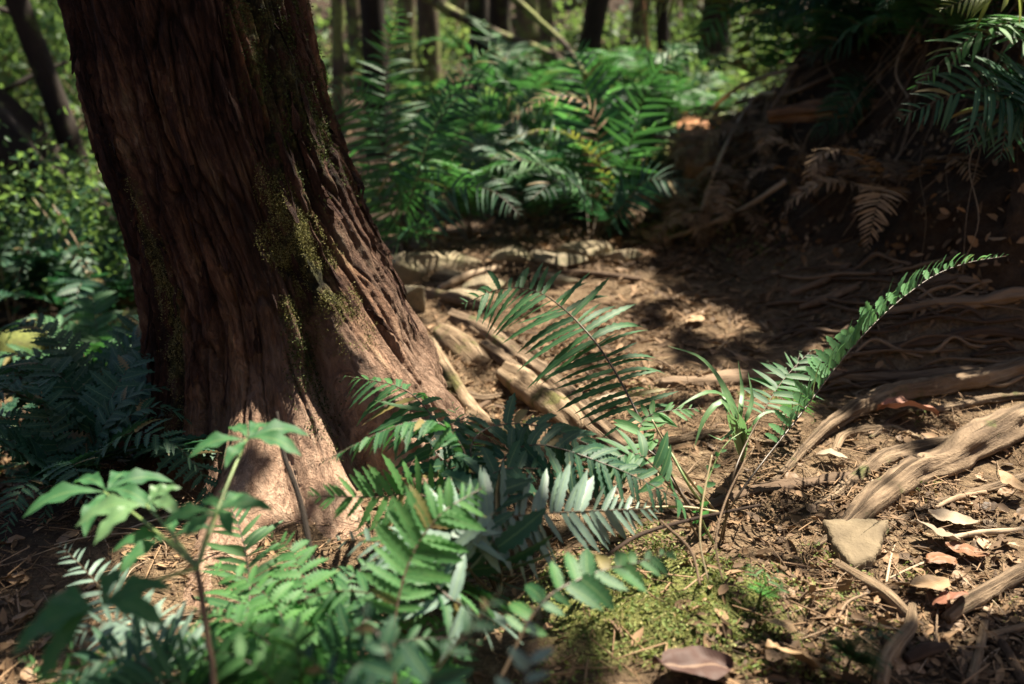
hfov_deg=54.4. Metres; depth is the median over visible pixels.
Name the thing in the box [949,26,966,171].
hanging root
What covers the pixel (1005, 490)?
fallen leaf
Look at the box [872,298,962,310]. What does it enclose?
rootlet
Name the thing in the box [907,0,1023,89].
fern
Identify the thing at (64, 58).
shrub
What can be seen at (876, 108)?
hanging root
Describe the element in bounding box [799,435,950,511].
surface root
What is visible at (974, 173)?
hanging root
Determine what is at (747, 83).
fallen stick
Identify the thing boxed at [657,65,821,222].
hanging root
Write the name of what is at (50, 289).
fern
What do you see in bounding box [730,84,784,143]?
hanging root
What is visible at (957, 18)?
fern
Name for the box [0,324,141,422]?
fern
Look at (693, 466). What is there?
twig
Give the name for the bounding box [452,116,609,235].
fern
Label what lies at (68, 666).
lacy fern
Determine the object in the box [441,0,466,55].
background tree
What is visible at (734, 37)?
shrub
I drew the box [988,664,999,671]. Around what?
fallen leaf
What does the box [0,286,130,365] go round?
fern
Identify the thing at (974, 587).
twig
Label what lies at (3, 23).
shrub
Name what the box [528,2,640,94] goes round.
shrub
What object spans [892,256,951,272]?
rootlet
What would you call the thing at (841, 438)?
surface root
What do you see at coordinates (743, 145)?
hanging root
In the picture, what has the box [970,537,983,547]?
fallen leaf
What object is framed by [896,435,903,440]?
fallen leaf
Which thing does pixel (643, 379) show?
fallen leaf
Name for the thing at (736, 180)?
fern
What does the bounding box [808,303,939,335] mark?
rootlet
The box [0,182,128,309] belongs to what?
fern
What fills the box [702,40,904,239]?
hanging root
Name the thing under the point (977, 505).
fallen leaf
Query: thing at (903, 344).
rootlet
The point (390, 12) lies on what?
shrub
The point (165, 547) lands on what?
twig
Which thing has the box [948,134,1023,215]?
hanging root
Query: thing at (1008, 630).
stick
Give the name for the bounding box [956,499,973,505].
fallen leaf
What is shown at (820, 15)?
fern
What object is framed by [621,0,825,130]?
fern
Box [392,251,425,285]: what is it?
stone
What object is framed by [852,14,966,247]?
hanging root
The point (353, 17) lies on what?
background tree
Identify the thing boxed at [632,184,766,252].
fern
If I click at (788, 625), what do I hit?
fallen leaf
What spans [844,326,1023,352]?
surface root
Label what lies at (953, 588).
twig
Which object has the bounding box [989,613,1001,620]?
fallen leaf
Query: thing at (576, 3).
background tree
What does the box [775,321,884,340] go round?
rootlet
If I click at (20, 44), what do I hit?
shrub
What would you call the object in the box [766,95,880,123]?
broken branch
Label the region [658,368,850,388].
surface root
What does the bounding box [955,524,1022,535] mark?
twig
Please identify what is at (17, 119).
shrub
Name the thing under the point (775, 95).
hanging root
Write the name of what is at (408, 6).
background tree
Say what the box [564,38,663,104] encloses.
shrub
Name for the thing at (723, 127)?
hanging root
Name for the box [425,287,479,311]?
stick
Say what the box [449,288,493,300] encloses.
stone
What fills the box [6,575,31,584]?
fallen leaf
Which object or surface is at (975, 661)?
stick
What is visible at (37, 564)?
twig
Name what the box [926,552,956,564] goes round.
fallen leaf
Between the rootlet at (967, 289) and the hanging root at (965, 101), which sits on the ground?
the rootlet at (967, 289)
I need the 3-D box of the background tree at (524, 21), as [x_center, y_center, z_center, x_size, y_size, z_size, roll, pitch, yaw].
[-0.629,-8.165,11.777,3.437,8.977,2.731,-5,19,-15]
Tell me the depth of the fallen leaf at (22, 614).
1.98 m
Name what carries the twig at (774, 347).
on the ground
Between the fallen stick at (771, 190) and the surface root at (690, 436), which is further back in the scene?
the fallen stick at (771, 190)
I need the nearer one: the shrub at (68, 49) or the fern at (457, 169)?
the fern at (457, 169)
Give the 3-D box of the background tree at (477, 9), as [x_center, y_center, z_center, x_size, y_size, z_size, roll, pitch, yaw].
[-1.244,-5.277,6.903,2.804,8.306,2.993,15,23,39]
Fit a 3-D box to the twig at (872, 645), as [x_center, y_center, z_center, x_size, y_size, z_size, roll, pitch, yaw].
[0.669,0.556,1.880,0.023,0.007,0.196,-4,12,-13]
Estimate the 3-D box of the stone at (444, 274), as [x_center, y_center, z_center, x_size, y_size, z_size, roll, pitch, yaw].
[-0.259,-0.302,4.626,0.259,0.088,0.082,1,16,3]
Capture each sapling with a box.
[275,411,325,620]
[642,0,658,133]
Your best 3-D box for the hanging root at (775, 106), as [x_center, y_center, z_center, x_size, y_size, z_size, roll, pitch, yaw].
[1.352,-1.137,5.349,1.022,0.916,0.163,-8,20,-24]
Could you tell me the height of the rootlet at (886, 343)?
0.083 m
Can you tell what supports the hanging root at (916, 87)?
hanging from the bank
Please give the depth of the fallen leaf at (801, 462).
2.71 m
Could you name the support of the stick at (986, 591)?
on the ground
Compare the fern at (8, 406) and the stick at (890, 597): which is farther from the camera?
the fern at (8, 406)
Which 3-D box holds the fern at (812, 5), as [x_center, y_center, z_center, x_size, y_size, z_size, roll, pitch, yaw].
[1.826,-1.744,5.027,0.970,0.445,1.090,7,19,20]
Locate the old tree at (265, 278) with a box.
[57,0,700,622]
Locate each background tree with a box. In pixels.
[0,0,107,205]
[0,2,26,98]
[331,0,345,140]
[345,0,362,70]
[359,0,397,159]
[394,0,416,99]
[416,0,573,137]
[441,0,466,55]
[467,0,491,164]
[489,0,512,104]
[510,0,609,108]
[514,0,538,41]
[538,0,555,127]
[567,0,585,7]
[623,0,650,102]
[655,0,669,75]
[681,0,702,55]
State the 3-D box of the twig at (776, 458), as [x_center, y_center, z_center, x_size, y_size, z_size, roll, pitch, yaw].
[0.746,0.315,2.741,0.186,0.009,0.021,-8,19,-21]
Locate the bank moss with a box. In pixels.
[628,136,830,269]
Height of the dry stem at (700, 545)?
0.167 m
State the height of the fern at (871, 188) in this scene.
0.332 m
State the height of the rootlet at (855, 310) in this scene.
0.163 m
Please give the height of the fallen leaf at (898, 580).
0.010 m
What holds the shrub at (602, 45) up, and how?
on the ground
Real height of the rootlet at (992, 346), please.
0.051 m
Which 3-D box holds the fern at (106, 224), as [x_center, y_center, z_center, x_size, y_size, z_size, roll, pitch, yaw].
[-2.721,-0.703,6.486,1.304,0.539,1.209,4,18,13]
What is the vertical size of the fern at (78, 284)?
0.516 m
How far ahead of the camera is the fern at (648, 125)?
6.06 m
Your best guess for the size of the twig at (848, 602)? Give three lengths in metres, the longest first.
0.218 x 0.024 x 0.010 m
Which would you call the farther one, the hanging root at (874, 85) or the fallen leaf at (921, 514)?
the hanging root at (874, 85)
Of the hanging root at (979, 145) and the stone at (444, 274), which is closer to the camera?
the hanging root at (979, 145)
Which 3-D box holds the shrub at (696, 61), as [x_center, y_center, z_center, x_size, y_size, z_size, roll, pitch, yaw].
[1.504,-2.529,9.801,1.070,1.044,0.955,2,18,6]
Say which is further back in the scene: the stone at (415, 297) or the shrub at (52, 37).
the shrub at (52, 37)
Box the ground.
[0,0,1023,683]
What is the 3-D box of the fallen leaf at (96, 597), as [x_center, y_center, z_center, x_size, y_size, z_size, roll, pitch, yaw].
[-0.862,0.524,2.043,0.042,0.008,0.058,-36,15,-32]
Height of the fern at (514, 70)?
1.215 m
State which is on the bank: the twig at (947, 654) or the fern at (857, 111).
the fern at (857, 111)
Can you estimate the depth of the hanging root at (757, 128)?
5.36 m
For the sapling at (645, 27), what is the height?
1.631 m
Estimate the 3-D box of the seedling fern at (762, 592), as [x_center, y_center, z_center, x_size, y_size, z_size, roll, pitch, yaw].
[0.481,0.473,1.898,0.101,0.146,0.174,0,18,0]
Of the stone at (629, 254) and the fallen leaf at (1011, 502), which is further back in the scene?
the stone at (629, 254)
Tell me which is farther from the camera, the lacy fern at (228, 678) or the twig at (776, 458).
the twig at (776, 458)
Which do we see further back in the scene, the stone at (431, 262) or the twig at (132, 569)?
the stone at (431, 262)
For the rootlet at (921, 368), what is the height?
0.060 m
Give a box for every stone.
[391,251,481,274]
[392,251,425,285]
[404,285,424,312]
[429,268,476,281]
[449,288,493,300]
[461,274,507,293]
[488,246,536,263]
[531,250,587,267]
[537,272,578,286]
[557,240,615,262]
[602,249,643,263]
[822,518,888,571]
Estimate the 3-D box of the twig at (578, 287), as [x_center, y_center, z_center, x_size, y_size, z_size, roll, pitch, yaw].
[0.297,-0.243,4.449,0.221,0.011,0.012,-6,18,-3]
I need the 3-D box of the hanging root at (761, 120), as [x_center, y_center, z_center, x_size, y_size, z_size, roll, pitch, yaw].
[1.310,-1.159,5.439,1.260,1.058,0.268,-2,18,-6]
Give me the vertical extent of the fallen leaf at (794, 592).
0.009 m
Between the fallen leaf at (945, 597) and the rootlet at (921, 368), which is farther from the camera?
the rootlet at (921, 368)
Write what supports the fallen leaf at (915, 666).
on the ground
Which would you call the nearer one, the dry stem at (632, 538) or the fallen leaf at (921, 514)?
the dry stem at (632, 538)
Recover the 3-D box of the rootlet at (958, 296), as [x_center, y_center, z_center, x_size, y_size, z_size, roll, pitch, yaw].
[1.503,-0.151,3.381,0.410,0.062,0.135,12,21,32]
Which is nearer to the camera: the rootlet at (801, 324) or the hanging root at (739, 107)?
the rootlet at (801, 324)
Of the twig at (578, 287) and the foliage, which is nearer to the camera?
the twig at (578, 287)
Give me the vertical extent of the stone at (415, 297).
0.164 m
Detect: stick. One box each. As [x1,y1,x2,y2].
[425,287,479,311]
[437,265,500,289]
[519,270,640,281]
[668,178,787,239]
[697,90,776,216]
[711,63,798,110]
[734,73,835,104]
[789,261,852,296]
[799,283,859,309]
[831,558,909,617]
[872,602,917,683]
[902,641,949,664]
[934,490,986,508]
[941,561,1023,623]
[945,526,1023,541]
[963,622,1023,645]
[967,619,988,683]
[997,638,1023,683]
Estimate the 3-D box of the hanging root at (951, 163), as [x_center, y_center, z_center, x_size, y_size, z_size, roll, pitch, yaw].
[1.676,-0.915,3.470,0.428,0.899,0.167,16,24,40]
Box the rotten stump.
[673,111,721,192]
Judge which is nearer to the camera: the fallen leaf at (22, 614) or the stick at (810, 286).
the fallen leaf at (22, 614)
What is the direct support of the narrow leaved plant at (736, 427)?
on the ground
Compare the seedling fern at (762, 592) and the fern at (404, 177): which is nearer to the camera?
the seedling fern at (762, 592)
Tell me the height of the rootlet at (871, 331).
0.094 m
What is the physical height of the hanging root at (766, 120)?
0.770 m
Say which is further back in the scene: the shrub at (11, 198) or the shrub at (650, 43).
the shrub at (650, 43)
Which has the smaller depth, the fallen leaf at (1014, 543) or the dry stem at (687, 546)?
the dry stem at (687, 546)
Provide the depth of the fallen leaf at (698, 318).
3.92 m
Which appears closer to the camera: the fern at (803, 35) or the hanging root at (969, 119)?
the hanging root at (969, 119)
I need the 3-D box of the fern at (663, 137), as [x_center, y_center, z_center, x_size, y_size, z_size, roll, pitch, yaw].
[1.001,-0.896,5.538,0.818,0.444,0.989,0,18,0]
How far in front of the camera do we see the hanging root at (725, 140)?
5.91 m
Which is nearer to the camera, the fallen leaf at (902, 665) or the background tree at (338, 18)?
the fallen leaf at (902, 665)
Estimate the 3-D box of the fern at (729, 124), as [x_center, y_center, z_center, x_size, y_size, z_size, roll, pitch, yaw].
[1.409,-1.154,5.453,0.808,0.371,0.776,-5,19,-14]
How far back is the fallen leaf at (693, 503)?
2.46 m
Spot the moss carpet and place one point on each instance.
(633, 606)
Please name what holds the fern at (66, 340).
on the ground
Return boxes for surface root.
[570,428,800,449]
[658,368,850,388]
[698,467,857,508]
[768,356,1023,481]
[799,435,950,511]
[811,364,991,385]
[813,402,1023,548]
[829,423,920,457]
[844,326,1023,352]
[852,286,1023,326]
[868,392,1023,438]
[885,472,1023,536]
[916,274,987,286]
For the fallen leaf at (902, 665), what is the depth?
1.82 m
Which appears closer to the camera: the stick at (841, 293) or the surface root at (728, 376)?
the surface root at (728, 376)
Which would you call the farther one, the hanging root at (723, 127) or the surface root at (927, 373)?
the hanging root at (723, 127)
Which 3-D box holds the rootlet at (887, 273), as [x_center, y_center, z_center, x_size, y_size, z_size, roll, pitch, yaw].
[1.272,-0.263,4.067,0.085,0.218,0.738,-10,20,-28]
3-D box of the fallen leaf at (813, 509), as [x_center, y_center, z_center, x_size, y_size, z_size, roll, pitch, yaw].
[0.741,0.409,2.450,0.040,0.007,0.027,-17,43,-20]
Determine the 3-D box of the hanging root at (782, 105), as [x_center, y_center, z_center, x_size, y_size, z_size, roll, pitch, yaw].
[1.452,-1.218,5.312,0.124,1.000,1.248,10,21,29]
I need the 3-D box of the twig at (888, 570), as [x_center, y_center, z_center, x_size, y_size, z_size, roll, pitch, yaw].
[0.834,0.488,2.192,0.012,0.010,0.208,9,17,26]
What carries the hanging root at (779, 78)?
hanging from the bank
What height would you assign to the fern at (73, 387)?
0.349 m
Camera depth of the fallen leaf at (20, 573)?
2.12 m
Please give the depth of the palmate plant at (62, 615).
1.46 m
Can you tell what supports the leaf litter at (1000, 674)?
on the ground
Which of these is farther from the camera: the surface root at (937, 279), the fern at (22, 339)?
the fern at (22, 339)
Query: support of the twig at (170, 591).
on the ground
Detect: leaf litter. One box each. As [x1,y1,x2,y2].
[0,16,782,327]
[0,220,1023,683]
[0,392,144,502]
[505,216,1023,409]
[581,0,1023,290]
[652,486,1023,683]
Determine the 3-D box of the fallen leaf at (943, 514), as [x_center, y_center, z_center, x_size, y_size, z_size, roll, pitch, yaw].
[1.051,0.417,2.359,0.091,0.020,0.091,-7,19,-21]
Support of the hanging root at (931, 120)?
hanging from the bank
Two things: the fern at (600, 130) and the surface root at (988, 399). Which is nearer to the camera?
the surface root at (988, 399)
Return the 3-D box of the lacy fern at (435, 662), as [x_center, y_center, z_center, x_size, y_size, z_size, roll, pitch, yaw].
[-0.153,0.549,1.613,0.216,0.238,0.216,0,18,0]
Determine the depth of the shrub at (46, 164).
5.96 m
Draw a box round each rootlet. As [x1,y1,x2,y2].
[752,266,893,284]
[758,327,874,345]
[762,300,874,312]
[768,294,930,323]
[774,265,903,279]
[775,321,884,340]
[780,368,893,386]
[781,327,876,341]
[782,315,908,330]
[795,295,893,306]
[802,375,972,394]
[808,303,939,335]
[812,348,962,356]
[821,327,899,336]
[821,379,889,389]
[829,338,922,359]
[831,273,968,287]
[840,252,912,271]
[853,290,918,303]
[863,365,951,372]
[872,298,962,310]
[875,315,1020,329]
[888,334,1012,354]
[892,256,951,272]
[897,286,964,300]
[899,294,983,297]
[899,302,976,312]
[914,336,986,353]
[917,284,987,297]
[917,357,1007,367]
[926,280,1021,299]
[955,279,989,282]
[970,350,1023,356]
[972,343,1017,357]
[980,303,1023,310]
[987,375,1023,387]
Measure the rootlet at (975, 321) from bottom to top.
0.116 m
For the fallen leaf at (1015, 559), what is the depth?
2.21 m
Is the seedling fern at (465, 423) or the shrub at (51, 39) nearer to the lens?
the seedling fern at (465, 423)
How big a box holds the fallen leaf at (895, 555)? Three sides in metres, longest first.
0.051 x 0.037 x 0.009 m
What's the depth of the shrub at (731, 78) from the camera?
9.16 m
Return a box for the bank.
[627,0,1023,293]
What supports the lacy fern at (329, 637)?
on the ground
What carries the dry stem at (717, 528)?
on the moss carpet
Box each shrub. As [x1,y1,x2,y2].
[0,0,68,108]
[0,0,76,131]
[0,0,82,130]
[0,0,87,141]
[0,1,53,111]
[0,88,119,300]
[0,107,109,331]
[0,111,130,314]
[0,166,31,297]
[1,0,64,97]
[8,129,120,251]
[9,129,124,276]
[12,3,91,149]
[23,1,66,84]
[24,0,70,86]
[35,3,71,84]
[346,20,454,132]
[352,53,429,133]
[358,0,417,54]
[390,0,469,84]
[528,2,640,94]
[564,25,656,110]
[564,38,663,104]
[607,1,681,49]
[611,29,716,114]
[624,0,734,80]
[701,4,763,81]
[701,46,782,113]
[732,11,779,72]
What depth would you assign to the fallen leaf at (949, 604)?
2.04 m
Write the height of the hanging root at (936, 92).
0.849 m
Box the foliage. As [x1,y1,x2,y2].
[52,0,773,66]
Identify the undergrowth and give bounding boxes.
[0,0,811,207]
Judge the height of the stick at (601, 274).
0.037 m
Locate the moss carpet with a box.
[358,370,1021,683]
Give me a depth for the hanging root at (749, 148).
5.48 m
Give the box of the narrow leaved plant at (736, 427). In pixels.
[669,346,786,461]
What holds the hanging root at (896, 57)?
hanging from the bank
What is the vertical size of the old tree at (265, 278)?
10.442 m
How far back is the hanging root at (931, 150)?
3.78 m
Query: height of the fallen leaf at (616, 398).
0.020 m
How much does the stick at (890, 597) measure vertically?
0.042 m
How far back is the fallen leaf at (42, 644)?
1.91 m
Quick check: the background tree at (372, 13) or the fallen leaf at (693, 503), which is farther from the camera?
the background tree at (372, 13)
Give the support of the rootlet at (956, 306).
on the ground
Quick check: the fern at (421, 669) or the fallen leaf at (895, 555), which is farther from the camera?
the fallen leaf at (895, 555)
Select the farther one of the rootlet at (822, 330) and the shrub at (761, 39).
the shrub at (761, 39)
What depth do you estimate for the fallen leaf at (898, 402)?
2.94 m
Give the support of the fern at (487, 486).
on the ground
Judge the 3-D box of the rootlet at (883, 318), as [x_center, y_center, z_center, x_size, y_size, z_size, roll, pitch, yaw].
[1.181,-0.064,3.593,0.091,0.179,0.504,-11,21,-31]
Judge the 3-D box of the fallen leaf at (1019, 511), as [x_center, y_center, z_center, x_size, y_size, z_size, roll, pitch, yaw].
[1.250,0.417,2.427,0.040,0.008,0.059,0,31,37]
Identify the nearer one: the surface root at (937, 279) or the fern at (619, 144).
the surface root at (937, 279)
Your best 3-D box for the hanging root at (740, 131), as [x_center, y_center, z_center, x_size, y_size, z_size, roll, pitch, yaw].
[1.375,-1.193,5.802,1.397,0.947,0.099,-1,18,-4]
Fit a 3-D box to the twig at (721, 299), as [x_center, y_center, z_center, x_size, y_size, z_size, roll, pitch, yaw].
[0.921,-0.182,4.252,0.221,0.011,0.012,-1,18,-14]
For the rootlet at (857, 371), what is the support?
on the ground
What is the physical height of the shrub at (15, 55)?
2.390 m
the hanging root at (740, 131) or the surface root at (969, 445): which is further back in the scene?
the hanging root at (740, 131)
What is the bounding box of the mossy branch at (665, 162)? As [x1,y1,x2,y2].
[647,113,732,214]
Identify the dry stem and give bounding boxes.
[560,505,718,514]
[605,504,760,555]
[651,420,715,509]
[659,519,700,584]
[668,446,710,513]
[699,455,712,579]
[715,460,745,579]
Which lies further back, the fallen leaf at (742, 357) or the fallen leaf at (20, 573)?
the fallen leaf at (742, 357)
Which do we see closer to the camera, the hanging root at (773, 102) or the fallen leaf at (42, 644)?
the fallen leaf at (42, 644)
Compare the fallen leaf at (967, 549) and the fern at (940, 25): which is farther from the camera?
the fern at (940, 25)
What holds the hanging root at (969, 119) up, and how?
hanging from the bank
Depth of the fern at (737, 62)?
6.41 m
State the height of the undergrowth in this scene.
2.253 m
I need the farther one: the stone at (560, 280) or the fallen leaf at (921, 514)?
the stone at (560, 280)
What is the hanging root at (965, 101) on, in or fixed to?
hanging from the bank
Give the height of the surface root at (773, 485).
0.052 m
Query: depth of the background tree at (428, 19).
9.32 m
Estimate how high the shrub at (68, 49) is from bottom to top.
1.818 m
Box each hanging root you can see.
[634,93,778,186]
[639,58,838,216]
[644,68,811,212]
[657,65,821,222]
[661,87,781,185]
[664,42,815,223]
[671,106,774,183]
[672,90,785,184]
[674,82,785,207]
[680,80,792,223]
[686,46,809,206]
[695,51,820,212]
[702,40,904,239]
[704,79,779,130]
[705,70,794,187]
[714,86,777,135]
[716,61,810,185]
[718,76,793,175]
[726,53,811,191]
[727,65,819,154]
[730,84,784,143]
[748,46,799,224]
[764,51,815,159]
[783,25,847,202]
[787,4,938,182]
[796,7,933,213]
[796,13,940,167]
[800,8,961,217]
[800,11,956,193]
[816,1,1010,220]
[827,0,1002,193]
[827,29,900,159]
[838,14,944,222]
[842,0,991,236]
[848,13,965,204]
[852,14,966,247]
[858,12,924,195]
[860,28,903,185]
[861,27,1016,254]
[875,6,954,155]
[876,16,935,202]
[877,5,1001,208]
[881,6,988,227]
[899,5,938,198]
[916,105,1006,199]
[919,22,998,264]
[923,27,1019,189]
[946,2,992,201]
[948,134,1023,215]
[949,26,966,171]
[953,146,1021,251]
[956,1,1017,273]
[962,43,1008,274]
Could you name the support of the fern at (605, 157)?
on the ground
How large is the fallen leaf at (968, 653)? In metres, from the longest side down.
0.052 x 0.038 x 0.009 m
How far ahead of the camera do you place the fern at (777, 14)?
5.15 m
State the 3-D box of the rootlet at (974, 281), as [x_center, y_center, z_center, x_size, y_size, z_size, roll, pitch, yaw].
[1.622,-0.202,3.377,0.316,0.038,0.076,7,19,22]
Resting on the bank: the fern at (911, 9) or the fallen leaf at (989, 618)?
the fern at (911, 9)
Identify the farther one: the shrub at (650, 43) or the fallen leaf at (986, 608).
the shrub at (650, 43)
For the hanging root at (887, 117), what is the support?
hanging from the bank
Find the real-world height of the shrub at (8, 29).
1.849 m
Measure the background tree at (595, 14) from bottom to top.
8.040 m
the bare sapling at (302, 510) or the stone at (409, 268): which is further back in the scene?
the stone at (409, 268)
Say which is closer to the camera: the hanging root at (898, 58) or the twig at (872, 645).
the twig at (872, 645)
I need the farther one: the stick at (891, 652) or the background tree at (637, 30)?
the background tree at (637, 30)
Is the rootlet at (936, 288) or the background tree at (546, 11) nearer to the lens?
the rootlet at (936, 288)
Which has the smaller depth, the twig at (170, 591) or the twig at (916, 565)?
the twig at (170, 591)
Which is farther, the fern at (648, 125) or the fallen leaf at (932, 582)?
the fern at (648, 125)
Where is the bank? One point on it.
(994, 186)
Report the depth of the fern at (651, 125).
7.96 m
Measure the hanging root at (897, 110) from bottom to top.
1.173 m
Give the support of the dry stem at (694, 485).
on the ground
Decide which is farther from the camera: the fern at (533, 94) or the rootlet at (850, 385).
the fern at (533, 94)
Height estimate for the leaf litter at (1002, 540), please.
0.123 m
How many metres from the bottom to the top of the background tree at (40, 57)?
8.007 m
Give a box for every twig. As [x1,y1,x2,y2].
[0,540,74,565]
[20,557,53,573]
[54,532,134,544]
[113,560,147,589]
[129,507,206,527]
[145,553,190,554]
[148,591,190,591]
[157,539,166,556]
[158,551,221,560]
[555,285,598,290]
[656,359,680,373]
[680,455,707,478]
[706,298,744,300]
[744,346,797,352]
[753,451,809,461]
[776,489,809,510]
[801,592,867,639]
[847,617,898,629]
[847,621,898,663]
[885,545,894,584]
[889,561,925,578]
[903,523,943,549]
[932,634,961,673]
[935,609,937,659]
[941,537,983,571]
[949,586,1002,625]
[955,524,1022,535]
[958,572,1007,617]
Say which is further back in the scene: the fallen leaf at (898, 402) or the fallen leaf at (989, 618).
the fallen leaf at (898, 402)
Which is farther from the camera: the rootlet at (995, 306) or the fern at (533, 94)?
the fern at (533, 94)
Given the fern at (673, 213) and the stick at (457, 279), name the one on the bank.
the fern at (673, 213)
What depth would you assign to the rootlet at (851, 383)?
3.25 m
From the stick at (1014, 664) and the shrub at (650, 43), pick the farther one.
the shrub at (650, 43)
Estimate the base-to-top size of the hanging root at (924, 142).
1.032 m
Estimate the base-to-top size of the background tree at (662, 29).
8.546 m
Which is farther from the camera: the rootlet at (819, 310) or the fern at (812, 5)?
the fern at (812, 5)
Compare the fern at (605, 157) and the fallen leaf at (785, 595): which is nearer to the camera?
the fallen leaf at (785, 595)
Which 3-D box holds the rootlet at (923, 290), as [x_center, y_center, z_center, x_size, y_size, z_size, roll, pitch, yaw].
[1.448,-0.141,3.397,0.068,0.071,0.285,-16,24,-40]
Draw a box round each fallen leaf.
[0,571,24,580]
[5,535,24,542]
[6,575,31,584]
[11,607,35,621]
[20,661,40,681]
[29,633,53,649]
[56,530,78,542]
[61,556,79,566]
[86,581,97,589]
[88,595,99,602]
[597,392,626,399]
[639,377,649,384]
[652,645,733,679]
[682,499,696,509]
[685,315,704,322]
[733,353,748,359]
[761,617,796,631]
[765,639,841,678]
[775,536,784,543]
[778,591,789,598]
[784,471,798,479]
[788,587,796,594]
[797,458,804,465]
[806,504,819,512]
[813,448,848,460]
[877,395,938,416]
[883,551,898,565]
[893,576,904,582]
[894,655,911,674]
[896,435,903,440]
[907,662,925,673]
[908,575,950,589]
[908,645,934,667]
[916,519,964,543]
[917,513,930,519]
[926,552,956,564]
[928,508,979,524]
[932,590,967,605]
[940,618,964,630]
[945,541,989,556]
[945,599,954,609]
[952,569,970,586]
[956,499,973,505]
[961,650,987,668]
[968,614,984,621]
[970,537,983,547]
[974,502,984,516]
[975,616,992,627]
[977,538,990,549]
[981,605,993,612]
[982,500,997,512]
[983,519,997,528]
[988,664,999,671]
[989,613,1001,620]
[998,469,1023,492]
[998,487,1014,495]
[1005,499,1021,505]
[1008,542,1019,546]
[1008,553,1021,562]
[1016,507,1023,520]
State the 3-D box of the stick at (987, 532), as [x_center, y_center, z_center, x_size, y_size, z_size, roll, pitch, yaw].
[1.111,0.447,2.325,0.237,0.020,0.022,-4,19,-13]
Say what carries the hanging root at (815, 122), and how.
hanging from the bank
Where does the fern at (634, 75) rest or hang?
on the ground
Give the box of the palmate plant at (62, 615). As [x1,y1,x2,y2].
[11,419,308,683]
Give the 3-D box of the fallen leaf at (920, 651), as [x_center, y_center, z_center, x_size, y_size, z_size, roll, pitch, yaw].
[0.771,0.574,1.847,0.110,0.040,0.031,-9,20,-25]
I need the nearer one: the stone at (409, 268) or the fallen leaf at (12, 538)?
the fallen leaf at (12, 538)
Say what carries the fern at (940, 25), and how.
on the bank
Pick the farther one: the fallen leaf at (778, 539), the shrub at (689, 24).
the shrub at (689, 24)
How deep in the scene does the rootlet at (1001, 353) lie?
3.17 m
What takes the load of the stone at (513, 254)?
on the ground
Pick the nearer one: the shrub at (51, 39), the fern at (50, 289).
the fern at (50, 289)
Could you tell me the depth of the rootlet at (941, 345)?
3.24 m
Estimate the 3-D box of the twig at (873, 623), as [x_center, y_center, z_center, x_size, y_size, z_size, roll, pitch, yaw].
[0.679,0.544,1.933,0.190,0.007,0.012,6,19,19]
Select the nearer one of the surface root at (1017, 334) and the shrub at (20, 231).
the surface root at (1017, 334)
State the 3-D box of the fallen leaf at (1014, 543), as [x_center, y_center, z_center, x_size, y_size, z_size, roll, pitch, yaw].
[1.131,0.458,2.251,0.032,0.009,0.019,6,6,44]
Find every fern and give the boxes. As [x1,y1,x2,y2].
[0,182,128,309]
[0,227,136,331]
[0,236,95,313]
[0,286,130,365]
[0,310,139,374]
[0,312,140,457]
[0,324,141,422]
[0,347,222,525]
[0,349,205,546]
[0,394,36,475]
[19,623,177,683]
[51,489,298,683]
[69,205,122,244]
[149,530,471,683]
[175,588,311,683]
[295,586,554,683]
[297,375,681,683]
[328,4,531,258]
[339,602,481,683]
[343,73,512,214]
[364,107,543,239]
[371,11,597,167]
[400,87,601,204]
[447,397,485,457]
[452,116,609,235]
[461,253,1007,544]
[469,82,665,221]
[475,31,701,240]
[475,42,669,131]
[518,89,676,168]
[538,106,695,227]
[586,97,712,193]
[595,43,736,131]
[600,193,719,248]
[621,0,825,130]
[622,105,687,137]
[623,134,749,233]
[630,70,745,117]
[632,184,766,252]
[644,71,765,113]
[668,102,781,176]
[669,15,808,90]
[683,116,797,162]
[691,151,798,223]
[717,0,874,52]
[733,0,888,66]
[737,0,893,65]
[740,129,897,206]
[743,562,793,600]
[765,351,814,417]
[771,0,939,59]
[780,145,984,251]
[784,0,918,41]
[785,0,963,26]
[809,64,876,140]
[813,619,902,679]
[829,0,1023,55]
[897,45,1023,162]
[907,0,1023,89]
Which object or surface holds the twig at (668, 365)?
on the ground
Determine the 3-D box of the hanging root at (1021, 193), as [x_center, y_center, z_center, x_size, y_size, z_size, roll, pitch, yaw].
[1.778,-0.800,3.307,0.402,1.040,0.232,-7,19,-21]
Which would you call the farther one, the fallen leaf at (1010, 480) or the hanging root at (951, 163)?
the hanging root at (951, 163)
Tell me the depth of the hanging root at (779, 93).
5.33 m
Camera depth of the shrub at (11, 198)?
5.67 m
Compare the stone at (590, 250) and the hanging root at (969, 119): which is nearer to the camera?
the hanging root at (969, 119)
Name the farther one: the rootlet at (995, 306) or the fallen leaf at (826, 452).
the rootlet at (995, 306)
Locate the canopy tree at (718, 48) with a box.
[692,0,731,101]
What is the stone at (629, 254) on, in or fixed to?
on the ground
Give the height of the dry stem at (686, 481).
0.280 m
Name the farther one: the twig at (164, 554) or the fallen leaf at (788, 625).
the twig at (164, 554)

